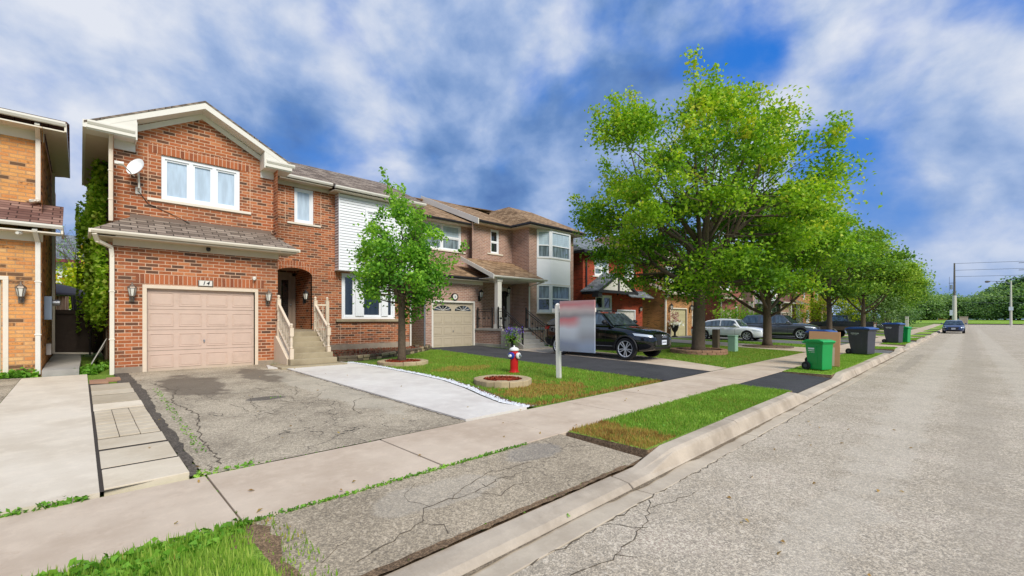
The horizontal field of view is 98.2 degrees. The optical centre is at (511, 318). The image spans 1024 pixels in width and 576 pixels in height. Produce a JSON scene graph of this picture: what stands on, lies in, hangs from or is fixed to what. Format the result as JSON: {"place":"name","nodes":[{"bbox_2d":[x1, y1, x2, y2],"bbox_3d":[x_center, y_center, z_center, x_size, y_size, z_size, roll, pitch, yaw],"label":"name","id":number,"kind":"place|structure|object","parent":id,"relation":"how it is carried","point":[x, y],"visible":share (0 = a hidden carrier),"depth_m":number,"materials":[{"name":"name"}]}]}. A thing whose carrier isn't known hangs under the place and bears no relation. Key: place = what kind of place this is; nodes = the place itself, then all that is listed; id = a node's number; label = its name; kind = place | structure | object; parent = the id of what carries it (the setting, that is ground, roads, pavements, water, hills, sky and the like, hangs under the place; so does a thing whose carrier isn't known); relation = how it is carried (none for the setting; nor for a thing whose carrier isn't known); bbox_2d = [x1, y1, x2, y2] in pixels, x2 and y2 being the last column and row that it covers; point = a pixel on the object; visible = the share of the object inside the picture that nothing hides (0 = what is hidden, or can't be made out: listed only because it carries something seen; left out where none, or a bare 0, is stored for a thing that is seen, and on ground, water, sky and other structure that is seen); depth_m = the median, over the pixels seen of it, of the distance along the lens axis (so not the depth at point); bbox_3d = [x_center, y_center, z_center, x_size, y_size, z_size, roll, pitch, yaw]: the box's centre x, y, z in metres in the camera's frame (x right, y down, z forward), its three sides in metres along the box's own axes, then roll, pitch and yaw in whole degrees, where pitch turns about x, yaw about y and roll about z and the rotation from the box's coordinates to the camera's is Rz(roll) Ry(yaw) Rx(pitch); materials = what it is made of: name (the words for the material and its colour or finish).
{"place":"outdoors","nodes":[
{"label":"outdoors","id":0,"kind":"place"},
{"bbox_2d":[0,378,20,401],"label":"driveway","id":1,"kind":"structure","parent":0,"point":[7,386],"depth_m":9.18,"materials":[{"name":"concrete"}]},
{"bbox_2d":[0,374,99,515],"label":"driveway","id":2,"kind":"structure","parent":0,"point":[47,449],"depth_m":5.16,"materials":[{"name":"concrete"}]},
{"bbox_2d":[42,354,80,376],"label":"path","id":3,"kind":"structure","parent":0,"point":[62,364],"depth_m":11.27,"materials":[{"name":"grey concrete"}]},
{"bbox_2d":[21,517,285,575],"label":"lawn","id":4,"kind":"structure","parent":0,"point":[261,556],"depth_m":2.75,"materials":[{"name":"green plant"}]},
{"bbox_2d":[21,517,248,575],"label":"weeds","id":5,"kind":"object","parent":4,"relation":"on","point":[116,556],"visible":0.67,"depth_m":2.77,"materials":[{"name":"green plant"}]},
{"bbox_2d":[229,523,300,575],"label":"soil","id":6,"kind":"structure","parent":4,"relation":"on","point":[265,544],"depth_m":2.96,"materials":[{"name":"brown soil"}]},
{"bbox_2d":[234,516,337,575],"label":"grass","id":7,"kind":"structure","parent":4,"relation":"on","point":[306,543],"depth_m":2.89,"materials":[{"name":"green plant"}]},
{"bbox_2d":[129,364,465,474],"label":"driveway","id":8,"kind":"structure","parent":0,"point":[229,432],"depth_m":6.91,"materials":[{"name":"grey asphalt"}]},
{"bbox_2d":[251,434,641,575],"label":"driveway","id":9,"kind":"structure","parent":0,"point":[368,521],"depth_m":3.71,"materials":[{"name":"grey asphalt"}]},
{"bbox_2d":[0,323,935,496],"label":"lawn","id":10,"kind":"structure","parent":0,"point":[87,359],"depth_m":12.64,"materials":[{"name":"green plant"}]},
{"bbox_2d":[0,367,38,378],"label":"weeds","id":11,"kind":"object","parent":10,"relation":"on","point":[12,373],"visible":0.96,"depth_m":10.22,"materials":[{"name":"green plant"}]},
{"bbox_2d":[0,495,88,517],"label":"weeds","id":12,"kind":"object","parent":10,"relation":"on","point":[68,500],"visible":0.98,"depth_m":3.58,"materials":[{"name":"green plant"}]},
{"bbox_2d":[0,107,92,375],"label":"brick house","id":13,"kind":"structure","parent":10,"relation":"on","point":[34,156],"depth_m":10.58,"materials":[{"name":"orange brick"}]},
{"bbox_2d":[56,235,83,282],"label":"house","id":14,"kind":"structure","parent":10,"relation":"on","point":[59,239],"depth_m":33.15,"materials":[{"name":"white"}]},
{"bbox_2d":[56,284,84,309],"bbox_3d":[-20.122,-0.155,19.425,2.804,2.850,2.698,0,0,16],"label":"gazebo","id":15,"kind":"object","parent":10,"relation":"on","point":[64,293],"visible":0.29,"depth_m":19.18,"materials":[{"name":"fabric"}]},
{"bbox_2d":[56,226,84,303],"bbox_3d":[-22.551,-2.064,23.725,4.488,6.588,3.398,0,0,-44],"label":"bare tree","id":16,"kind":"object","parent":10,"relation":"on","point":[74,256],"visible":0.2,"depth_m":23.02,"materials":[{"name":"plant"}]},
{"bbox_2d":[56,241,90,309],"bbox_3d":[-20.913,-1.571,22.965,5.560,5.681,5.682,0,0,-44],"label":"garden tree","id":17,"kind":"object","parent":10,"relation":"on","point":[69,279],"visible":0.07,"depth_m":21.54,"materials":[{"name":"green plant"}]},
{"bbox_2d":[55,310,102,352],"bbox_3d":[-15.337,0.460,15.780,1.346,1.560,0.110,0,0,-44],"label":"wooden fence","id":18,"kind":"object","parent":10,"relation":"on","point":[68,338],"visible":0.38,"depth_m":15.65,"materials":[{"name":"brown wood"}]},
{"bbox_2d":[76,359,108,374],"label":"weeds","id":19,"kind":"object","parent":10,"relation":"on","point":[96,367],"visible":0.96,"depth_m":11.33,"materials":[{"name":"green plant"}]},
{"bbox_2d":[90,382,131,390],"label":"paving slab","id":20,"kind":"structure","parent":10,"relation":"on","point":[109,386],"depth_m":8.98,"materials":[{"name":"concrete"}]},
{"bbox_2d":[92,392,139,403],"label":"paving slab","id":21,"kind":"structure","parent":10,"relation":"on","point":[110,398],"depth_m":7.80,"materials":[{"name":"concrete"}]},
{"bbox_2d":[93,400,143,410],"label":"paving slab","id":22,"kind":"structure","parent":10,"relation":"on","point":[117,405],"depth_m":7.22,"materials":[{"name":"concrete"}]},
{"bbox_2d":[94,406,159,439],"bbox_3d":[-5.483,1.468,6.278,0.594,0.115,2.007,0,0,-44],"label":"paver patch","id":23,"kind":"object","parent":10,"relation":"on","point":[124,418],"visible":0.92,"depth_m":6.11,"materials":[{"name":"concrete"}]},
{"bbox_2d":[98,431,166,449],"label":"paving slab","id":24,"kind":"structure","parent":10,"relation":"on","point":[128,440],"depth_m":5.32,"materials":[{"name":"concrete"}]},
{"bbox_2d":[88,383,177,491],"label":"soil","id":25,"kind":"structure","parent":10,"relation":"on","point":[100,477],"depth_m":5.09,"materials":[{"name":"black soil"}]},
{"bbox_2d":[99,441,176,468],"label":"paving slab","id":26,"kind":"structure","parent":10,"relation":"on","point":[127,455],"depth_m":4.81,"materials":[{"name":"concrete"}]},
{"bbox_2d":[102,457,188,496],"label":"paving slab","id":27,"kind":"structure","parent":10,"relation":"on","point":[164,471],"depth_m":4.20,"materials":[{"name":"concrete"}]},
{"bbox_2d":[114,373,200,475],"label":"soil","id":28,"kind":"structure","parent":10,"relation":"on","point":[172,438],"depth_m":6.17,"materials":[{"name":"soil"}]},
{"bbox_2d":[82,101,426,374],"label":"brick house","id":29,"kind":"structure","parent":10,"relation":"on","point":[224,235],"depth_m":12.87,"materials":[{"name":"red brick"}]},
{"bbox_2d":[74,157,108,361],"bbox_3d":[-13.562,-2.031,14.307,0.793,6.704,5.452,0,0,-44],"label":"climbing ivy","id":30,"kind":"object","parent":29,"relation":"attached to","point":[94,213],"visible":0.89,"depth_m":13.18,"materials":[{"name":"green plant"}]},
{"bbox_2d":[161,155,239,210],"bbox_3d":[-8.938,-3.865,12.791,1.870,1.210,0.120,0,0,-44],"label":"window","id":31,"kind":"structure","parent":29,"relation":"in","point":[186,181],"depth_m":12.74,"materials":[{"name":"white glass"}]},
{"bbox_2d":[147,288,253,371],"bbox_3d":[-8.642,0.295,12.451,2.494,2.182,0.080,0,0,-44],"label":"garage door","id":32,"kind":"structure","parent":29,"relation":"in","point":[230,328],"depth_m":12.37,"materials":[{"name":"metal"}]},
{"bbox_2d":[279,275,291,328],"bbox_3d":[-9.369,-0.680,17.952,0.870,2.160,0.120,0,0,-44],"label":"entrance door","id":33,"kind":"structure","parent":29,"relation":"in","point":[285,282],"depth_m":18.10,"materials":[{"name":"metal"}]},
{"bbox_2d":[287,187,320,227],"bbox_3d":[-7.941,-4.247,16.907,1.220,1.385,0.210,0,0,-44],"label":"window","id":34,"kind":"structure","parent":29,"relation":"in","point":[303,199],"depth_m":16.93,"materials":[{"name":"white glass"}]},
{"bbox_2d":[342,273,394,318],"bbox_3d":[-6.073,-0.930,18.788,2.400,1.860,0.120,0,0,-44],"label":"window","id":35,"kind":"structure","parent":29,"relation":"in","point":[348,309],"depth_m":18.30,"materials":[{"name":"white plastic"}]},
{"bbox_2d":[337,345,429,361],"bbox_3d":[-4.406,1.284,16.948,0.726,0.236,5.713,0,0,20],"label":"stone border","id":36,"kind":"object","parent":10,"relation":"on","point":[346,358],"visible":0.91,"depth_m":15.42,"materials":[{"name":"grey stone"}]},
{"bbox_2d":[266,362,526,422],"bbox_3d":[-3.248,1.460,10.443,2.410,0.218,9.100,0,0,-44],"label":"concrete pad","id":37,"kind":"object","parent":10,"relation":"on","point":[438,396],"visible":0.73,"depth_m":9.08,"materials":[{"name":"grey concrete"}]},
{"bbox_2d":[377,358,427,366],"bbox_3d":[-3.417,1.361,13.907,1.557,0.138,1.557,0,0,-44],"label":"planter ring","id":38,"kind":"object","parent":10,"relation":"on","point":[399,363],"visible":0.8,"depth_m":13.31,"materials":[{"name":"beige stone"}]},
{"bbox_2d":[347,166,468,360],"bbox_3d":[-3.628,-1.664,13.773,3.775,6.228,3.600,0,0,14],"label":"tree","id":39,"kind":"object","parent":10,"relation":"on","point":[380,268],"visible":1,"depth_m":13.45,"materials":[{"name":"green plant"}]},
{"bbox_2d":[348,362,534,406],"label":"pebbles","id":40,"kind":"object","parent":10,"relation":"on","point":[476,390],"visible":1,"depth_m":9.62,"materials":[{"name":"white gravel"}]},
{"bbox_2d":[408,196,586,348],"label":"brick house","id":41,"kind":"structure","parent":10,"relation":"on","point":[516,268],"depth_m":24.05,"materials":[{"name":"brown brick"}]},
{"bbox_2d":[423,220,465,253],"bbox_3d":[-3.629,-4.242,22.972,2.960,1.475,0.210,0,0,-44],"label":"window","id":42,"kind":"structure","parent":41,"relation":"in","point":[453,232],"depth_m":23.29,"materials":[{"name":"white glass"}]},
{"bbox_2d":[433,302,471,346],"bbox_3d":[-2.883,0.285,21.725,2.424,2.162,0.080,0,0,-44],"label":"garage door","id":43,"kind":"structure","parent":41,"relation":"in","point":[448,327],"depth_m":21.71,"materials":[{"name":"metal"}]},
{"bbox_2d":[537,285,550,310],"bbox_3d":[1.806,-1.200,25.188,0.832,1.480,0.080,0,0,-11],"label":"window","id":44,"kind":"structure","parent":41,"relation":"in","point":[543,291],"depth_m":25.19,"materials":[{"name":"grey glass"}]},
{"bbox_2d":[537,230,550,257],"bbox_3d":[1.806,-4.240,25.188,0.832,1.520,0.080,0,0,-11],"label":"window","id":45,"kind":"structure","parent":41,"relation":"in","point":[543,237],"depth_m":25.19,"materials":[{"name":"white glass"}]},
{"bbox_2d":[551,285,569,310],"bbox_3d":[2.831,-1.200,25.876,1.750,1.480,0.080,0,0,-44],"label":"window","id":46,"kind":"structure","parent":41,"relation":"in","point":[559,293],"depth_m":25.76,"materials":[{"name":"grey glass"}]},
{"bbox_2d":[551,231,569,259],"bbox_3d":[2.831,-4.240,25.876,1.750,1.520,0.080,0,0,-44],"label":"window","id":47,"kind":"structure","parent":41,"relation":"in","point":[560,242],"depth_m":25.89,"materials":[{"name":"white glass"}]},
{"bbox_2d":[474,374,531,388],"bbox_3d":[-0.215,1.427,10.186,1.317,0.157,1.317,0,0,-44],"label":"planter ring","id":48,"kind":"object","parent":10,"relation":"on","point":[505,383],"visible":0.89,"depth_m":9.72,"materials":[{"name":"beige stone"}]},
{"bbox_2d":[507,345,521,372],"bbox_3d":[0.063,1.094,12.119,0.375,0.745,0.366,0,0,-7],"label":"fire hydrant","id":49,"kind":"object","parent":10,"relation":"on","point":[514,355],"visible":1,"depth_m":12.02,"materials":[{"name":"metal"}]},
{"bbox_2d":[370,349,661,406],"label":"grass","id":50,"kind":"structure","parent":10,"relation":"on","point":[456,360],"depth_m":11.44,"materials":[{"name":"green plant"}]},
{"bbox_2d":[552,300,595,377],"bbox_3d":[1.497,0.550,10.764,0.165,1.981,1.320,0,0,-44],"label":"sign post","id":51,"kind":"object","parent":10,"relation":"on","point":[574,326],"visible":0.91,"depth_m":10.66,"materials":[{"name":"white paint"}]},
{"bbox_2d":[573,237,653,325],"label":"brick house","id":52,"kind":"structure","parent":10,"relation":"on","point":[610,296],"depth_m":29.55,"materials":[{"name":"red brick"}]},
{"bbox_2d":[596,295,611,311],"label":"window","id":53,"kind":"structure","parent":52,"relation":"in","point":[603,303],"depth_m":30.41,"materials":[{"name":"white glass"}]},
{"bbox_2d":[594,236,693,335],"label":"brick house","id":54,"kind":"structure","parent":10,"relation":"on","point":[655,315],"depth_m":34.31,"materials":[{"name":"orange brick"}]},
{"bbox_2d":[671,309,684,335],"bbox_3d":[13.102,0.320,35.073,2.694,2.192,0.042,0,0,-44],"label":"garage door","id":55,"kind":"structure","parent":54,"relation":"in","point":[681,330],"depth_m":35.37,"materials":[{"name":"metal"}]},
{"bbox_2d":[670,347,727,355],"bbox_3d":[8.076,1.391,19.231,2.323,0.207,2.323,0,0,-44],"label":"planter ring","id":56,"kind":"object","parent":10,"relation":"on","point":[707,351],"visible":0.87,"depth_m":18.37,"materials":[{"name":"brown stone"}]},
{"bbox_2d":[600,344,802,367],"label":"grass","id":57,"kind":"structure","parent":10,"relation":"on","point":[751,355],"depth_m":17.69,"materials":[{"name":"green plant"}]},
{"bbox_2d":[566,44,882,349],"bbox_3d":[8.466,-4.530,19.445,11.862,12.000,11.573,0,0,0],"label":"maple tree","id":58,"kind":"object","parent":10,"relation":"on","point":[725,106],"visible":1,"depth_m":16.96,"materials":[{"name":"green plant"}]},
{"bbox_2d":[705,286,753,320],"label":"brick house","id":59,"kind":"structure","parent":10,"relation":"on","point":[709,314],"depth_m":41.92,"materials":[{"name":"brown brick"}]},
{"bbox_2d":[706,304,771,319],"bbox_3d":[19.071,0.110,36.993,5.277,2.796,4.923,0,0,-29],"label":"shrub","id":60,"kind":"object","parent":10,"relation":"on","point":[742,315],"visible":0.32,"depth_m":37.06,"materials":[{"name":"green plant"}]},
{"bbox_2d":[741,287,795,318],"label":"brick house","id":61,"kind":"structure","parent":10,"relation":"on","point":[781,300],"depth_m":51.76,"materials":[{"name":"beige brick"}]},
{"bbox_2d":[666,183,908,345],"bbox_3d":[13.792,-3.052,23.599,10.365,9.044,10.385,0,0,0],"label":"maple tree","id":62,"kind":"object","parent":10,"relation":"on","point":[840,258],"visible":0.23,"depth_m":21.92,"materials":[{"name":"green plant"}]},
{"bbox_2d":[705,337,919,348],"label":"grass","id":63,"kind":"structure","parent":10,"relation":"on","point":[803,345],"depth_m":26.31,"materials":[{"name":"green plant"}]},
{"bbox_2d":[777,207,912,329],"bbox_3d":[23.503,-3.724,32.896,9.282,10.388,9.741,0,0,-23],"label":"street tree","id":64,"kind":"object","parent":10,"relation":"on","point":[848,285],"visible":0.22,"depth_m":30.92,"materials":[{"name":"green plant"}]},
{"bbox_2d":[808,240,935,326],"bbox_3d":[33.287,-3.428,42.051,10.619,9.756,10.087,0,0,-44],"label":"street tree","id":65,"kind":"object","parent":10,"relation":"on","point":[891,280],"visible":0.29,"depth_m":39.62,"materials":[{"name":"green plant"}]},
{"bbox_2d":[835,291,912,327],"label":"shrub","id":66,"kind":"object","parent":10,"relation":"on","point":[891,305],"visible":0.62,"depth_m":46.98,"materials":[{"name":"green plant"}]},
{"bbox_2d":[819,251,941,331],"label":"street tree","id":67,"kind":"object","parent":10,"relation":"on","point":[916,286],"visible":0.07,"depth_m":47.48,"materials":[{"name":"green plant"}]},
{"bbox_2d":[889,303,921,326],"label":"shrub","id":68,"kind":"object","parent":10,"relation":"on","point":[914,315],"visible":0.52,"depth_m":72.65,"materials":[{"name":"green plant"}]},
{"bbox_2d":[870,285,941,329],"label":"street tree","id":69,"kind":"object","parent":10,"relation":"on","point":[920,295],"visible":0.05,"depth_m":55.97,"materials":[{"name":"green plant"}]},
{"bbox_2d":[0,324,942,575],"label":"sidewalk","id":70,"kind":"structure","parent":0,"point":[61,537],"depth_m":4.14,"materials":[{"name":"concrete"}]},
{"bbox_2d":[249,442,527,523],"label":"weeds","id":71,"kind":"object","parent":70,"relation":"on","point":[260,518],"visible":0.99,"depth_m":4.05,"materials":[{"name":"green plant"}]},
{"bbox_2d":[0,0,1023,317],"label":"sky","id":72,"kind":"structure","parent":0,"point":[482,104],"materials":[{"name":"blue"}]},
{"bbox_2d":[430,345,709,380],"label":"driveway","id":73,"kind":"structure","parent":0,"point":[650,371],"depth_m":14.54,"materials":[{"name":"grey asphalt"}]},
{"bbox_2d":[519,347,723,370],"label":"driveway","id":74,"kind":"structure","parent":0,"point":[654,360],"depth_m":16.02,"materials":[{"name":"concrete"}]},
{"bbox_2d":[544,310,670,359],"bbox_3d":[3.630,0.546,17.319,2.321,1.788,4.934,0,0,-44],"label":"parked car","id":75,"kind":"object","parent":74,"relation":"on","point":[623,336],"visible":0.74,"depth_m":15.96,"materials":[{"name":"black paint"}]},
{"bbox_2d":[378,323,943,575],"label":"soil","id":76,"kind":"structure","parent":0,"point":[494,525],"depth_m":3.61,"materials":[{"name":"brown soil"}]},
{"bbox_2d":[567,383,791,459],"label":"lawn","id":77,"kind":"structure","parent":0,"point":[632,450],"depth_m":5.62,"materials":[{"name":"green plant"}]},
{"bbox_2d":[609,386,778,431],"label":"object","id":78,"kind":"object","parent":77,"relation":"on","point":[697,407],"visible":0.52,"depth_m":7.45,"materials":[{"name":"green plant"}]},
{"bbox_2d":[671,339,805,351],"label":"driveway","id":79,"kind":"structure","parent":0,"point":[802,349],"depth_m":24.97,"materials":[{"name":"concrete"}]},
{"bbox_2d":[671,335,846,344],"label":"driveway","id":80,"kind":"structure","parent":0,"point":[761,340],"depth_m":29.72,"materials":[{"name":"grey asphalt"}]},
{"bbox_2d":[691,319,762,340],"bbox_3d":[14.999,0.710,30.614,2.191,1.460,4.785,0,0,-44],"label":"parked car","id":81,"kind":"object","parent":80,"relation":"on","point":[741,329],"visible":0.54,"depth_m":29.79,"materials":[{"name":"white paint"}]},
{"bbox_2d":[512,324,1023,575],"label":"road","id":82,"kind":"structure","parent":0,"point":[948,407],"depth_m":4.21,"materials":[{"name":"grey asphalt"}]},
{"bbox_2d":[152,369,830,575],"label":"cracks","id":83,"kind":"object","parent":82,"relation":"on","point":[463,487],"visible":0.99,"depth_m":4.06,"materials":[{"name":"grey asphalt"}]},
{"bbox_2d":[940,320,966,332],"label":"parked car","id":84,"kind":"object","parent":82,"relation":"on","point":[953,325],"visible":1,"depth_m":49.21,"materials":[{"name":"blue paint"}]},
{"bbox_2d":[737,372,829,392],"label":"driveway","id":85,"kind":"structure","parent":0,"point":[794,383],"depth_m":11.03,"materials":[{"name":"grey asphalt"}]},
{"bbox_2d":[772,335,848,341],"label":"driveway","id":86,"kind":"structure","parent":0,"point":[792,337],"depth_m":34.29,"materials":[{"name":"grey asphalt"}]},
{"bbox_2d":[742,314,820,339],"bbox_3d":[19.734,0.526,32.775,2.340,1.848,5.042,0,0,-44],"label":"parked car","id":87,"kind":"object","parent":86,"relation":"on","point":[784,325],"visible":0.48,"depth_m":31.84,"materials":[{"name":"grey paint"}]},
{"bbox_2d":[782,353,882,378],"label":"lawn","id":88,"kind":"structure","parent":0,"point":[830,376],"depth_m":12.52,"materials":[{"name":"green plant"}]},
{"bbox_2d":[801,339,835,369],"bbox_3d":[9.011,1.051,13.063,0.574,0.904,0.698,0,0,-20],"label":"wheelie bin","id":89,"kind":"object","parent":88,"relation":"on","point":[819,352],"visible":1,"depth_m":12.86,"materials":[{"name":"green plastic"}]},
{"bbox_2d":[809,331,840,366],"bbox_3d":[10.012,0.950,14.226,0.268,1.100,0.880,0,0,-40],"label":"cardboard","id":90,"kind":"object","parent":88,"relation":"on","point":[834,336],"visible":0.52,"depth_m":14.03,"materials":[{"name":"brown cardboard"}]},
{"bbox_2d":[843,327,878,353],"bbox_3d":[14.840,0.922,18.897,0.758,1.162,1.031,0,0,-26],"label":"wheelie bin","id":91,"kind":"object","parent":88,"relation":"on","point":[861,340],"visible":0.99,"depth_m":18.62,"materials":[{"name":"grey plastic"}]},
{"bbox_2d":[883,342,909,346],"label":"lawn","id":92,"kind":"structure","parent":0,"point":[896,344],"depth_m":26.27,"materials":[{"name":"plant"}]},
{"bbox_2d":[880,323,904,342],"bbox_3d":[23.797,0.870,27.755,0.808,1.266,1.072,0,0,-30],"label":"wheelie bin","id":93,"kind":"object","parent":92,"relation":"on","point":[893,332],"visible":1,"depth_m":27.48,"materials":[{"name":"grey plastic"}]},
{"bbox_2d":[892,319,1023,323],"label":"lawn","id":94,"kind":"structure","parent":0,"point":[989,321],"depth_m":102.86,"materials":[{"name":"green plant"}]},
{"bbox_2d":[910,296,959,319],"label":"woodland tree","id":95,"kind":"object","parent":94,"relation":"on","point":[935,313],"visible":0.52,"depth_m":114.30,"materials":[{"name":"green plant"}]},
{"bbox_2d":[957,296,1002,319],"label":"woodland tree","id":96,"kind":"object","parent":94,"relation":"on","point":[974,304],"visible":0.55,"depth_m":110.39,"materials":[{"name":"green plant"}]},
{"bbox_2d":[959,291,1023,319],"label":"woodland tree","id":97,"kind":"object","parent":94,"relation":"on","point":[995,305],"visible":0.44,"depth_m":107.20,"materials":[{"name":"green plant"}]},
{"bbox_2d":[992,280,1023,318],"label":"woodland tree","id":98,"kind":"object","parent":94,"relation":"on","point":[1007,291],"visible":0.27,"depth_m":106.21,"materials":[{"name":"green plant"}]},
{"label":"driveway","id":99,"kind":"structure","parent":0,"visible":0},
{"bbox_2d":[784,294,873,323],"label":"shrub","id":100,"kind":"object","parent":99,"relation":"on","point":[818,306],"visible":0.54,"depth_m":48.91,"materials":[{"name":"green plant"}]},
{"bbox_2d":[808,315,876,327],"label":"pickup truck","id":101,"kind":"object","parent":99,"relation":"on","point":[841,320],"visible":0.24,"depth_m":46.09,"materials":[{"name":"blue paint"}]},
{"bbox_3d":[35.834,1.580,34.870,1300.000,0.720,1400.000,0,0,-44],"label":"ground","id":102,"kind":"structure","parent":0,"visible":0},
{"bbox_2d":[385,329,941,575],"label":"kerb","id":103,"kind":"structure","parent":102,"relation":"on","point":[471,554],"depth_m":4.26,"materials":[{"name":"concrete"}]},
{"bbox_2d":[360,462,636,575],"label":"soil","id":104,"kind":"structure","parent":103,"relation":"on","point":[411,557],"depth_m":3.27,"materials":[{"name":"brown soil"}]},
{"bbox_2d":[470,332,941,575],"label":"gutter","id":105,"kind":"object","parent":102,"relation":"on","point":[517,560],"visible":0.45,"depth_m":3.98,"materials":[{"name":"concrete"}]},
{"bbox_2d":[462,351,904,575],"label":"silt","id":106,"kind":"object","parent":105,"relation":"on","point":[638,487],"visible":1,"depth_m":4.61,"materials":[{"name":"soil"}]},
{"bbox_2d":[949,263,956,319],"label":"utility pole","id":107,"kind":"object","parent":102,"relation":"on","point":[953,312],"visible":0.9,"depth_m":98.32,"materials":[{"name":"concrete"}]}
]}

